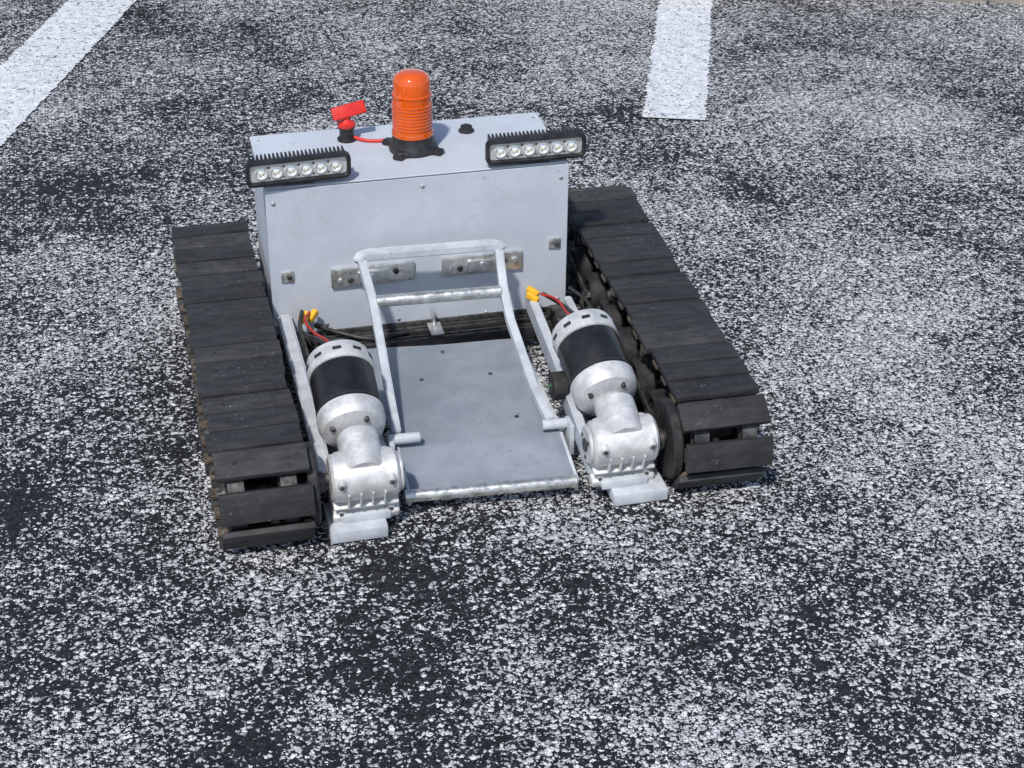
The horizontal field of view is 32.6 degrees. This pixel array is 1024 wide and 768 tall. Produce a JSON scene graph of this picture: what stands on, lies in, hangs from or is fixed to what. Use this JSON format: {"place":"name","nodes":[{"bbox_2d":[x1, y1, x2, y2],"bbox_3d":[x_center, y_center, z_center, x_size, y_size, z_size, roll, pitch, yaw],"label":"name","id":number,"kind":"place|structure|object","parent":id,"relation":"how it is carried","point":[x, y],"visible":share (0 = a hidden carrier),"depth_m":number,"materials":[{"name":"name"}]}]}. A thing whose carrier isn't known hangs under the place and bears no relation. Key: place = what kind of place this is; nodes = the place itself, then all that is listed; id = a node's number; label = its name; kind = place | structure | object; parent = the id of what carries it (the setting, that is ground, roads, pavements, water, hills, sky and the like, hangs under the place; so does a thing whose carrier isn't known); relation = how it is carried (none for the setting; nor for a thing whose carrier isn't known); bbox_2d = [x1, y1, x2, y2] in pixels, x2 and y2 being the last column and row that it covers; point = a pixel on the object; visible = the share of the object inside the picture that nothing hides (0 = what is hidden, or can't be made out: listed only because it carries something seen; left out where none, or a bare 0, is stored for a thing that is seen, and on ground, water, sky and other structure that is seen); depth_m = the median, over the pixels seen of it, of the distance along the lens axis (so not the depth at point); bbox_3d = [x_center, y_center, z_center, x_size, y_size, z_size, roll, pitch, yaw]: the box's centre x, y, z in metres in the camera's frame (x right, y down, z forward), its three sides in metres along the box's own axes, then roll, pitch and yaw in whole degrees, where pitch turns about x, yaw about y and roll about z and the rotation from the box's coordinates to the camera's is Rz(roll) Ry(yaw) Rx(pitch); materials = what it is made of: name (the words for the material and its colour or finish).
{"place":"outdoors","nodes":[
{"label":"outdoors","id":0,"kind":"place"},
{"bbox_2d":[0,0,1023,767],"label":"asphalt ground","id":1,"kind":"structure","parent":0,"point":[88,452],"depth_m":2.67,"materials":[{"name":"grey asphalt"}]},
{"bbox_2d":[0,0,135,145],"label":"parking line","id":2,"kind":"object","parent":1,"relation":"on","point":[44,60],"visible":1,"depth_m":4.14,"materials":[{"name":"white paint"}]},
{"bbox_2d":[171,221,321,549],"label":"track","id":3,"kind":"structure","parent":1,"relation":"on","point":[258,454],"depth_m":2.54,"materials":[{"name":"rubber"}]},
{"bbox_2d":[276,306,549,349],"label":"chassis cross beam","id":4,"kind":"structure","parent":1,"relation":"on","point":[546,309],"depth_m":2.93,"materials":[{"name":"black metal"}]},
{"bbox_2d":[277,314,328,489],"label":"motor beam","id":5,"kind":"structure","parent":4,"relation":"on","point":[293,355],"depth_m":2.66,"materials":[{"name":"silver metal"}]},
{"bbox_2d":[298,339,404,543],"bbox_3d":[-0.255,0.072,2.522,0.167,0.202,0.264,-7,31,-12],"label":"drive motor","id":6,"kind":"object","parent":5,"relation":"attached to","point":[363,478],"visible":0.98,"depth_m":2.47,"materials":[{"name":"metal"}]},
{"bbox_2d":[298,310,325,343],"bbox_3d":[-0.312,-0.078,2.723,0.022,0.069,0.267,-8,32,-14],"label":"black wire","id":7,"kind":"object","parent":6,"relation":"attached to","point":[307,335],"visible":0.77,"depth_m":2.75,"materials":[{"name":"plastic"}]},
{"bbox_2d":[304,311,329,342],"bbox_3d":[-0.302,-0.080,2.724,0.019,0.074,0.265,-8,32,-13],"label":"red wire","id":8,"kind":"object","parent":6,"relation":"attached to","point":[326,340],"visible":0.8,"depth_m":2.77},
{"bbox_2d":[307,309,318,321],"bbox_3d":[-0.325,-0.111,2.853,0.010,0.016,0.023,15,33,22],"label":"yellow connector","id":9,"kind":"object","parent":8,"relation":"attached to","point":[312,316],"visible":0.98,"depth_m":2.85,"materials":[{"name":"plastic"}]},
{"bbox_2d":[379,434,385,445],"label":"motor beam","id":10,"kind":"structure","parent":6,"relation":"attached to","point":[382,442],"depth_m":2.58,"materials":[{"name":"grey metal"}]},
{"bbox_2d":[387,435,394,448],"bbox_3d":[-0.178,0.104,2.583,0.007,0.050,0.032,-7,31,-12],"label":"lift pivot lug","id":11,"kind":"object","parent":10,"relation":"attached to","point":[390,443],"visible":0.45,"depth_m":2.57,"materials":[{"name":"grey paint"}]},
{"bbox_2d":[296,332,336,453],"bbox_3d":[-0.322,-0.004,2.780,0.020,0.030,0.660,-7,31,-12],"label":"chassis side rail","id":12,"kind":"object","parent":4,"relation":"attached to","point":[305,355],"depth_m":2.83,"materials":[{"name":"black metal"}]},
{"bbox_2d":[251,145,566,318],"bbox_3d":[-0.175,-0.270,2.960,0.491,0.268,0.210,-7,31,-12],"label":"electronics box","id":13,"kind":"object","parent":4,"relation":"on","point":[262,230],"visible":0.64,"depth_m":2.90,"materials":[{"name":"grey paint"}]},
{"bbox_2d":[249,112,568,189],"bbox_3d":[-0.174,-0.387,2.890,0.495,0.004,0.217,-7,31,-12],"label":"box lid","id":14,"kind":"object","parent":13,"relation":"on","point":[377,161],"visible":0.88,"depth_m":2.89,"materials":[{"name":"grey paint"}]},
{"bbox_2d":[245,145,350,187],"bbox_3d":[-0.337,-0.338,2.747,0.166,0.051,0.033,-8,32,-15],"label":"light bar","id":15,"kind":"object","parent":14,"relation":"on","point":[285,169],"visible":1,"depth_m":2.74,"materials":[{"name":"black metal"}]},
{"bbox_2d":[337,127,355,143],"bbox_3d":[-0.275,-0.417,2.912,0.032,0.025,0.032,-7,31,-12],"label":"key switch body","id":16,"kind":"object","parent":14,"relation":"on","point":[346,136],"visible":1,"depth_m":2.90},
{"bbox_2d":[337,117,354,128],"bbox_3d":[-0.275,-0.438,2.900,0.030,0.022,0.030,-7,31,-12],"label":"key switch collar","id":17,"kind":"object","parent":16,"relation":"on","point":[347,123],"visible":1,"depth_m":2.90,"materials":[{"name":"red plastic"}]},
{"bbox_2d":[354,136,384,142],"bbox_3d":[-0.234,-0.407,2.911,0.056,0.008,0.027,-7,31,-12],"label":"key switch strap","id":18,"kind":"object","parent":16,"relation":"attached to","point":[368,140],"visible":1,"depth_m":2.91,"materials":[{"name":"red plastic"}]},
{"bbox_2d":[331,100,366,120],"bbox_3d":[-0.270,-0.452,2.893,0.060,0.028,0.022,-7,31,-12],"label":"key switch handle","id":19,"kind":"object","parent":14,"relation":"on","point":[341,112],"visible":1,"depth_m":2.89,"materials":[{"name":"red plastic"}]},
{"bbox_2d":[382,135,443,160],"bbox_3d":[-0.163,-0.400,2.879,0.094,0.030,0.094,-7,31,-12],"label":"beacon base","id":20,"kind":"object","parent":14,"relation":"on","point":[400,150],"visible":0.74,"depth_m":2.85,"materials":[{"name":"black plastic"}]},
{"bbox_2d":[392,68,433,140],"bbox_3d":[-0.163,-0.457,2.845,0.069,0.108,0.069,-7,31,-12],"label":"beacon lens","id":21,"kind":"object","parent":14,"relation":"on","point":[412,114],"visible":1,"depth_m":2.82,"materials":[{"name":"orange plastic"}]},
{"bbox_2d":[458,123,473,133],"bbox_3d":[-0.077,-0.431,2.951,0.027,0.012,0.027,-7,31,-12],"label":"cable gland","id":22,"kind":"object","parent":14,"relation":"on","point":[465,128],"visible":1,"depth_m":2.94,"materials":[{"name":"black plastic"}]},
{"bbox_2d":[485,126,585,165],"bbox_3d":[0.036,-0.382,2.831,0.166,0.051,0.033,-7,31,-12],"label":"light bar","id":23,"kind":"object","parent":14,"relation":"on","point":[532,147],"visible":1,"depth_m":2.82,"materials":[{"name":"black metal"}]},
{"bbox_2d":[256,117,562,325],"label":"rivets","id":24,"kind":"object","parent":13,"relation":"on","point":[399,318],"visible":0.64,"depth_m":2.89,"materials":[{"name":"metal"}]},
{"bbox_2d":[265,164,568,334],"bbox_3d":[-0.149,-0.212,2.871,0.495,0.276,0.002,-7,31,-12],"label":"front panel","id":25,"kind":"object","parent":4,"relation":"on","point":[316,234],"visible":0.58,"depth_m":2.85,"materials":[{"name":"grey paint"}]},
{"bbox_2d":[281,271,293,282],"bbox_3d":[-0.363,-0.173,2.831,0.020,0.018,0.003,-7,31,-12],"label":"corner bracket","id":26,"kind":"object","parent":25,"relation":"attached to","point":[284,276],"visible":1,"depth_m":2.83,"materials":[{"name":"metal"}]},
{"bbox_2d":[330,261,414,287],"bbox_3d":[-0.227,-0.179,2.863,0.138,0.033,0.006,-7,31,-12],"label":"mounting plate","id":27,"kind":"object","parent":25,"relation":"attached to","point":[344,274],"visible":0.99,"depth_m":2.86,"materials":[{"name":"metal"}]},
{"bbox_2d":[358,269,388,283],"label":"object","id":28,"kind":"object","parent":27,"relation":"attached to","point":[383,274],"visible":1,"depth_m":2.86,"materials":[{"name":"silver metal"}]},
{"bbox_2d":[370,273,378,281],"bbox_3d":[-0.225,-0.174,2.854,0.016,0.016,0.004,-7,31,-12],"label":"magnet disc","id":29,"kind":"object","parent":27,"relation":"attached to","point":[374,277],"visible":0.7,"depth_m":2.85,"materials":[{"name":"metal"}]},
{"bbox_2d":[441,250,521,276],"bbox_3d":[-0.050,-0.200,2.901,0.136,0.033,0.006,-7,31,-12],"label":"mounting plate","id":30,"kind":"object","parent":25,"relation":"attached to","point":[455,262],"visible":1,"depth_m":2.89,"materials":[{"name":"metal"}]},
{"bbox_2d":[468,258,495,271],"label":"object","id":31,"kind":"object","parent":30,"relation":"attached to","point":[473,265],"visible":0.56,"depth_m":2.89,"materials":[{"name":"silver metal"}]},
{"bbox_2d":[479,262,487,270],"bbox_3d":[-0.047,-0.195,2.892,0.016,0.016,0.004,-7,31,-12],"label":"magnet disc","id":32,"kind":"object","parent":30,"relation":"attached to","point":[483,266],"visible":1,"depth_m":2.89,"materials":[{"name":"metal"}]},
{"bbox_2d":[548,237,560,248],"bbox_3d":[0.071,-0.235,2.916,0.020,0.018,0.003,-7,31,-12],"label":"corner bracket","id":33,"kind":"object","parent":25,"relation":"attached to","point":[552,241],"visible":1,"depth_m":2.91,"materials":[{"name":"metal"}]},
{"bbox_2d":[311,316,547,351],"bbox_3d":[-0.136,-0.086,2.925,0.400,0.018,0.018,-7,31,-12],"label":"slotted rail","id":34,"kind":"object","parent":4,"relation":"attached to","point":[458,328],"visible":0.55,"depth_m":2.92,"materials":[{"name":"black plastic"}]},
{"bbox_2d":[311,315,547,342],"bbox_3d":[-0.135,-0.092,2.916,0.400,0.002,0.005,-7,31,-12],"label":"rail lip","id":35,"kind":"object","parent":34,"relation":"on","point":[444,327],"visible":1,"depth_m":2.92,"materials":[{"name":"black metal"}]},
{"bbox_2d":[323,312,545,337],"bbox_3d":[-0.137,-0.097,2.924,0.400,0.002,0.005,-7,31,-12],"label":"rail lip","id":36,"kind":"object","parent":34,"relation":"on","point":[442,324],"visible":0.64,"depth_m":2.93,"materials":[{"name":"black metal"}]},
{"bbox_2d":[313,323,551,350],"bbox_3d":[-0.129,-0.071,2.900,0.400,0.018,0.018,-7,31,-12],"label":"slotted rail","id":37,"kind":"object","parent":4,"relation":"attached to","point":[525,333],"visible":0.44,"depth_m":2.90,"materials":[{"name":"black metal"}]},
{"bbox_2d":[313,321,550,348],"bbox_3d":[-0.130,-0.082,2.899,0.400,0.002,0.005,-7,31,-12],"label":"rail lip","id":38,"kind":"object","parent":37,"relation":"on","point":[450,332],"visible":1,"depth_m":2.90,"materials":[{"name":"black metal"}]},
{"bbox_2d":[314,323,408,340],"bbox_3d":[-0.248,-0.084,2.884,0.157,0.023,0.040,-1,31,-2],"label":"loom","id":39,"kind":"object","parent":38,"relation":"on","point":[355,336],"visible":0.92,"depth_m":2.88,"materials":[{"name":"black plastic"}]},
{"bbox_2d":[314,323,551,349],"bbox_3d":[-0.128,-0.077,2.891,0.400,0.002,0.005,-7,31,-12],"label":"rail lip","id":40,"kind":"object","parent":37,"relation":"on","point":[443,336],"visible":0.67,"depth_m":2.89,"materials":[{"name":"black metal"}]},
{"bbox_2d":[427,322,443,335],"bbox_3d":[-0.127,-0.091,2.903,0.022,0.004,0.040,-7,31,-12],"label":"rail bracket","id":41,"kind":"object","parent":40,"relation":"on","point":[436,329],"visible":1,"depth_m":2.90,"materials":[{"name":"metal"}]},
{"bbox_2d":[431,308,435,325],"bbox_3d":[-0.131,-0.111,2.912,0.004,0.026,0.020,-7,31,-12],"label":"rail bracket web","id":42,"kind":"object","parent":41,"relation":"on","point":[433,317],"visible":1,"depth_m":2.90,"materials":[{"name":"metal"}]},
{"bbox_2d":[550,304,566,327],"bbox_3d":[0.106,-0.054,2.871,0.020,0.030,0.660,-7,31,-12],"label":"chassis side rail","id":43,"kind":"object","parent":4,"relation":"attached to","point":[557,314],"depth_m":2.96,"materials":[{"name":"black metal"}]},
{"bbox_2d":[525,290,592,472],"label":"motor beam","id":44,"kind":"structure","parent":4,"relation":"attached to","point":[544,337],"depth_m":2.76,"materials":[{"name":"grey metal"}]},
{"bbox_2d":[526,291,539,301],"bbox_3d":[0.034,-0.144,2.906,0.023,0.016,0.010,17,34,26],"label":"yellow connector","id":45,"kind":"object","parent":44,"relation":"on","point":[530,296],"visible":1,"depth_m":2.90,"materials":[{"name":"plastic"}]},
{"bbox_2d":[526,286,539,295],"bbox_3d":[0.035,-0.154,2.917,0.023,0.016,0.010,17,34,26],"label":"yellow connector","id":46,"kind":"object","parent":44,"relation":"on","point":[533,290],"visible":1,"depth_m":2.91,"materials":[{"name":"plastic"}]},
{"bbox_2d":[548,371,568,400],"bbox_3d":[0.071,0.002,2.673,0.022,0.044,0.044,-7,31,-12],"label":"plate caster wheel","id":47,"kind":"object","parent":44,"relation":"attached to","point":[560,385],"visible":0.9,"depth_m":2.65,"materials":[{"name":"black rubber"}]},
{"bbox_2d":[549,379,552,393],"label":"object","id":48,"kind":"object","parent":47,"relation":"attached to","point":[551,387],"visible":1,"depth_m":2.67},
{"bbox_2d":[564,416,574,454],"bbox_3d":[0.086,0.077,2.632,0.007,0.050,0.032,-7,31,-12],"label":"lift pivot lug","id":49,"kind":"object","parent":44,"relation":"attached to","point":[569,432],"visible":0.8,"depth_m":2.62,"materials":[{"name":"grey paint"}]},
{"bbox_2d":[552,309,667,505],"bbox_3d":[0.165,0.019,2.615,0.169,0.204,0.269,-7,31,-12],"label":"drive motor","id":50,"kind":"object","parent":44,"relation":"attached to","point":[623,440],"visible":0.95,"depth_m":2.56,"materials":[{"name":"metal"}]},
{"bbox_2d":[540,293,569,314],"bbox_3d":[0.086,-0.116,2.786,0.021,0.069,0.252,-7,31,-12],"label":"red wire","id":51,"kind":"object","parent":50,"relation":"attached to","point":[558,301],"visible":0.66,"depth_m":2.86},
{"bbox_2d":[542,292,573,313],"bbox_3d":[0.092,-0.115,2.789,0.028,0.068,0.252,-7,31,-12],"label":"black wire","id":52,"kind":"object","parent":50,"relation":"attached to","point":[568,309],"visible":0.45,"depth_m":2.86,"materials":[{"name":"plastic"}]},
{"bbox_2d":[564,296,577,315],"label":"motor beam","id":53,"kind":"structure","parent":4,"relation":"attached to","point":[569,302],"depth_m":2.93,"materials":[{"name":"grey metal"}]},
{"bbox_2d":[568,286,592,308],"bbox_3d":[0.145,-0.074,2.798,0.017,0.026,0.361,-7,31,-12],"label":"loom","id":54,"kind":"object","parent":53,"relation":"on","point":[582,296],"visible":0.27,"depth_m":2.90,"materials":[{"name":"black plastic"}]},
{"bbox_2d":[404,475,577,502],"bbox_3d":[-0.030,0.152,2.538,0.253,0.019,0.019,-5,31,-9],"label":"metal tube","id":55,"kind":"object","parent":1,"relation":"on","point":[488,488],"visible":1,"depth_m":2.53,"materials":[{"name":"metal"}]},
{"bbox_2d":[368,339,573,488],"bbox_3d":[-0.073,0.043,2.701,0.248,0.027,0.412,-7,31,-12],"label":"loading plate","id":56,"kind":"object","parent":55,"relation":"on","point":[459,407],"visible":0.88,"depth_m":2.66,"materials":[{"name":"paint"}]},
{"bbox_2d":[357,258,400,433],"bbox_3d":[-0.202,-0.062,2.690,0.025,0.145,0.327,-7,31,-12],"label":"lift arm","id":57,"kind":"object","parent":56,"relation":"on","point":[366,279],"visible":1,"depth_m":2.71},
{"bbox_2d":[388,432,420,444],"bbox_3d":[-0.158,0.080,2.582,0.048,0.016,0.018,-7,31,-12],"label":"lift pivot","id":58,"kind":"object","parent":57,"relation":"attached to","point":[406,438],"visible":1,"depth_m":2.58,"materials":[{"name":"white metal"}]},
{"bbox_2d":[396,446,411,505],"bbox_3d":[-0.159,0.134,2.561,0.005,0.045,0.102,-7,31,-12],"label":"plate side rib","id":59,"kind":"object","parent":56,"relation":"attached to","point":[406,487],"visible":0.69,"depth_m":2.54,"materials":[{"name":"grey paint"}]},
{"bbox_2d":[419,350,518,417],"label":"plate rivets","id":60,"kind":"object","parent":56,"relation":"on","point":[489,373],"visible":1,"depth_m":2.76,"materials":[{"name":"metal"}]},
{"bbox_2d":[495,249,553,419],"bbox_3d":[0.014,-0.081,2.729,0.020,0.149,0.327,-7,31,-12],"label":"lift arm","id":61,"kind":"object","parent":56,"relation":"on","point":[541,404],"visible":1,"depth_m":2.74},
{"bbox_2d":[353,239,506,262],"bbox_3d":[-0.131,-0.211,2.806,0.250,0.021,0.025,-5,31,-10],"label":"lift top bar","id":62,"kind":"object","parent":61,"relation":"attached to","point":[421,250],"visible":1,"depth_m":2.80,"materials":[{"name":"grey paint"}]},
{"bbox_2d":[376,285,501,306],"bbox_3d":[-0.116,-0.139,2.778,0.200,0.020,0.020,-5,31,-9],"label":"lift cross tube","id":63,"kind":"object","parent":61,"relation":"attached to","point":[435,296],"visible":1,"depth_m":2.77,"materials":[{"name":"metal"}]},
{"bbox_2d":[529,359,561,431],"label":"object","id":64,"kind":"object","parent":56,"relation":"on","point":[545,396],"visible":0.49,"depth_m":2.71,"materials":[{"name":"grey paint"}]},
{"bbox_2d":[541,417,569,429],"bbox_3d":[0.067,0.060,2.626,0.043,0.016,0.016,-5,31,-10],"label":"lift pivot","id":65,"kind":"object","parent":56,"relation":"on","point":[555,423],"visible":0.99,"depth_m":2.62,"materials":[{"name":"grey paint"}]},
{"bbox_2d":[559,432,578,489],"bbox_3d":[0.084,0.114,2.599,0.005,0.045,0.102,-7,31,-12],"label":"plate side rib","id":66,"kind":"object","parent":56,"relation":"on","point":[568,454],"visible":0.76,"depth_m":2.59,"materials":[{"name":"grey paint"}]},
{"bbox_2d":[566,185,773,488],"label":"track","id":67,"kind":"structure","parent":1,"relation":"on","point":[700,401],"depth_m":2.70,"materials":[{"name":"rubber"}]},
{"bbox_2d":[642,0,712,119],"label":"parking line","id":68,"kind":"object","parent":1,"relation":"on","point":[676,85],"visible":1,"depth_m":4.13,"materials":[{"name":"white paint"}]},
{"bbox_2d":[912,0,1023,3],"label":"kerb","id":69,"kind":"structure","parent":1,"relation":"on","point":[1008,1],"depth_m":4.53,"materials":[{"name":"concrete"}]}
]}

